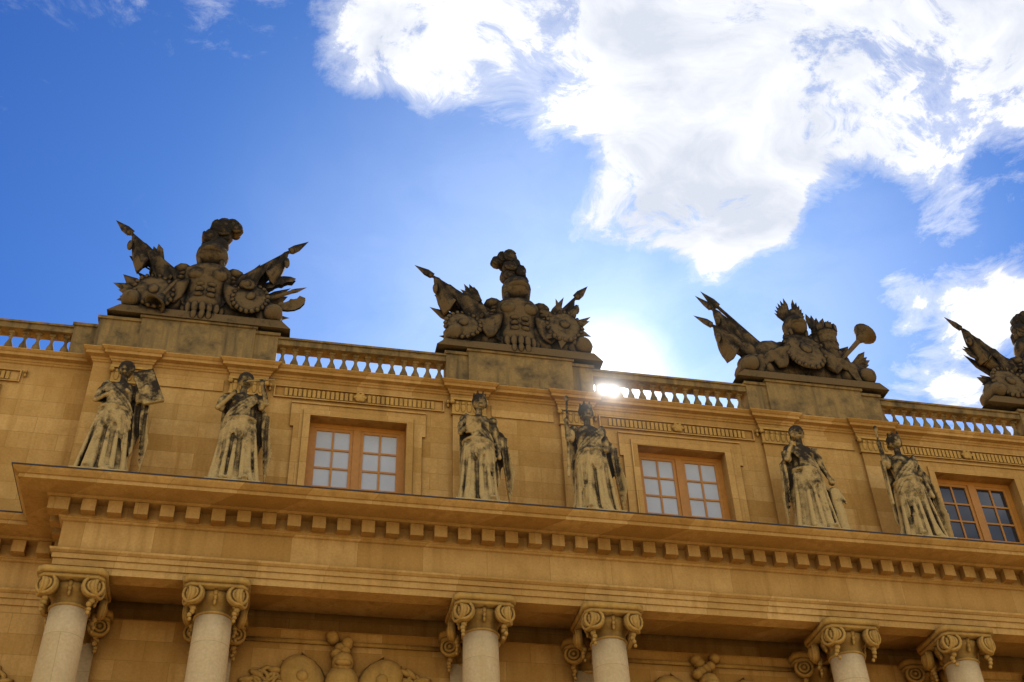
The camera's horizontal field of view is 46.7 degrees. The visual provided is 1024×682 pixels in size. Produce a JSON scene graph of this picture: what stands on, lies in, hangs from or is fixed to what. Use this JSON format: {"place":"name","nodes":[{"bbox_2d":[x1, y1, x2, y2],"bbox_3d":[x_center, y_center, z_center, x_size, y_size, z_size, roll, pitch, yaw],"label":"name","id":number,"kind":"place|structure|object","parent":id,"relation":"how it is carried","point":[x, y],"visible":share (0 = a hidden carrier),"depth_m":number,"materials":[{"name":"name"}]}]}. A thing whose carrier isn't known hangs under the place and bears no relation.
{"place":"outdoors","nodes":[
{"label":"outdoors","id":0,"kind":"place"},
{"bbox_2d":[0,584,1023,681],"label":"wall","id":1,"kind":"structure","parent":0,"point":[143,640],"depth_m":27.24,"materials":[{"name":"stone"}]},
{"bbox_2d":[0,464,1023,642],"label":"entablature","id":2,"kind":"structure","parent":1,"relation":"on","point":[134,529],"depth_m":26.51,"materials":[{"name":"stone"}]},
{"bbox_2d":[0,366,1023,531],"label":"attic wall","id":3,"kind":"structure","parent":2,"relation":"on","point":[47,417],"depth_m":29.75,"materials":[{"name":"beige stone"}]},
{"bbox_2d":[68,360,163,471],"bbox_3d":[-9.035,1.835,27.492,1.710,3.517,1.039,6,-40,-10],"label":"statue","id":4,"kind":"object","parent":3,"relation":"on","point":[118,428],"visible":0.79,"depth_m":27.27,"materials":[{"name":"stone"}]},
{"bbox_2d":[204,372,275,481],"bbox_3d":[-6.359,2.128,27.983,1.473,3.517,1.074,6,-40,-10],"label":"statue","id":5,"kind":"object","parent":3,"relation":"on","point":[244,437],"visible":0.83,"depth_m":27.67,"materials":[{"name":"stone"}]},
{"bbox_2d":[455,391,514,501],"bbox_3d":[-0.709,2.699,28.984,1.516,3.547,1.039,6,-40,-10],"label":"statue","id":6,"kind":"object","parent":3,"relation":"on","point":[484,457],"visible":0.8,"depth_m":28.69,"materials":[{"name":"stone"}]},
{"bbox_2d":[0,314,1023,435],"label":"balustrade","id":7,"kind":"object","parent":3,"relation":"on","point":[192,337],"visible":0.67,"depth_m":32.15,"materials":[{"name":"stone"}]},
{"bbox_2d":[108,217,307,337],"bbox_3d":[-8.310,-1.972,32.454,5.382,3.994,1.294,6,-40,-10],"label":"trophy","id":8,"kind":"object","parent":7,"relation":"on","point":[208,286],"visible":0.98,"depth_m":31.84,"materials":[{"name":"stone"}]},
{"bbox_2d":[415,249,603,368],"bbox_3d":[-0.191,-1.048,33.968,5.347,3.976,1.101,6,-40,-10],"label":"trophy","id":9,"kind":"object","parent":7,"relation":"on","point":[515,320],"visible":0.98,"depth_m":33.26,"materials":[{"name":"stone"}]},
{"bbox_2d":[695,292,888,397],"bbox_3d":[8.164,0.005,35.236,5.608,3.701,1.166,6,-40,-10],"label":"trophy","id":10,"kind":"object","parent":7,"relation":"on","point":[817,355],"visible":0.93,"depth_m":34.73,"materials":[{"name":"stone"}]},
{"bbox_2d":[944,311,1023,411],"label":"trophy","id":11,"kind":"object","parent":7,"relation":"on","point":[1002,382],"visible":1,"depth_m":36.28,"materials":[{"name":"stone"}]},
{"bbox_2d":[0,344,1023,454],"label":"cornice","id":12,"kind":"structure","parent":3,"relation":"on","point":[156,360],"depth_m":31.44,"materials":[{"name":"beige stone"}]},
{"bbox_2d":[0,368,1023,536],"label":"wall molding","id":13,"kind":"structure","parent":3,"relation":"attached to","point":[414,423],"depth_m":31.23,"materials":[{"name":"beige stone"}]},
{"bbox_2d":[0,364,1023,464],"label":"decorative frieze","id":14,"kind":"object","parent":3,"relation":"attached to","point":[768,435],"visible":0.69,"depth_m":31.89,"materials":[{"name":"beige stone"}]},
{"bbox_2d":[564,395,627,511],"bbox_3d":[2.059,2.936,29.523,1.498,3.689,1.037,6,-40,-10],"label":"statue","id":15,"kind":"object","parent":3,"relation":"on","point":[593,458],"visible":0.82,"depth_m":29.19,"materials":[{"name":"stone"}]},
{"bbox_2d":[304,423,1023,543],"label":"timber window","id":16,"kind":"structure","parent":3,"relation":"attached to","point":[355,460],"depth_m":31.16,"materials":[{"name":"brown wood"}]},
{"bbox_2d":[312,431,721,517],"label":"window panes","id":17,"kind":"object","parent":16,"relation":"in","point":[340,460],"depth_m":30.29,"materials":[{"name":"grey glass"}]},
{"bbox_2d":[939,486,1018,541],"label":"dark window panes","id":18,"kind":"object","parent":16,"relation":"in","point":[965,512],"visible":0.56,"depth_m":32.83,"materials":[{"name":"grey glass"}]},
{"bbox_2d":[779,425,850,529],"bbox_3d":[7.625,3.586,30.459,1.735,3.518,1.039,6,-40,-10],"label":"statue","id":19,"kind":"object","parent":3,"relation":"on","point":[809,498],"visible":0.84,"depth_m":30.08,"materials":[{"name":"stone"}]},
{"bbox_2d":[873,426,956,537],"bbox_3d":[10.465,3.819,31.018,1.500,3.687,1.039,6,-40,-10],"label":"statue","id":20,"kind":"object","parent":3,"relation":"on","point":[917,506],"visible":0.87,"depth_m":30.67,"materials":[{"name":"stone"}]},
{"bbox_2d":[0,462,1023,544],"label":"cornice","id":21,"kind":"structure","parent":2,"relation":"on","point":[483,501],"depth_m":26.30,"materials":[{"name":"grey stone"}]},
{"bbox_2d":[0,630,1023,681],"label":"relief carvings","id":22,"kind":"object","parent":1,"relation":"attached to","point":[299,668],"depth_m":26.48,"materials":[{"name":"stone"}]},
{"bbox_2d":[35,564,995,681],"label":"capitals","id":23,"kind":"object","parent":1,"relation":"attached to","point":[826,640],"visible":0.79,"depth_m":26.13,"materials":[{"name":"stone"}]},
{"bbox_2d":[0,0,1023,434],"label":"sky","id":24,"kind":"structure","parent":0,"point":[850,162],"materials":[{"name":"blue"}]},
{"bbox_3d":[5.183,15.553,20.496,30.200,4.700,2.299,6,-40,-10],"label":"portico base","id":25,"kind":"object","parent":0,"visible":0},
{"bbox_2d":[31,605,983,681],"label":"column shafts","id":26,"kind":"object","parent":25,"relation":"on","point":[65,654],"depth_m":24.86,"materials":[{"name":"stone"}]}
]}

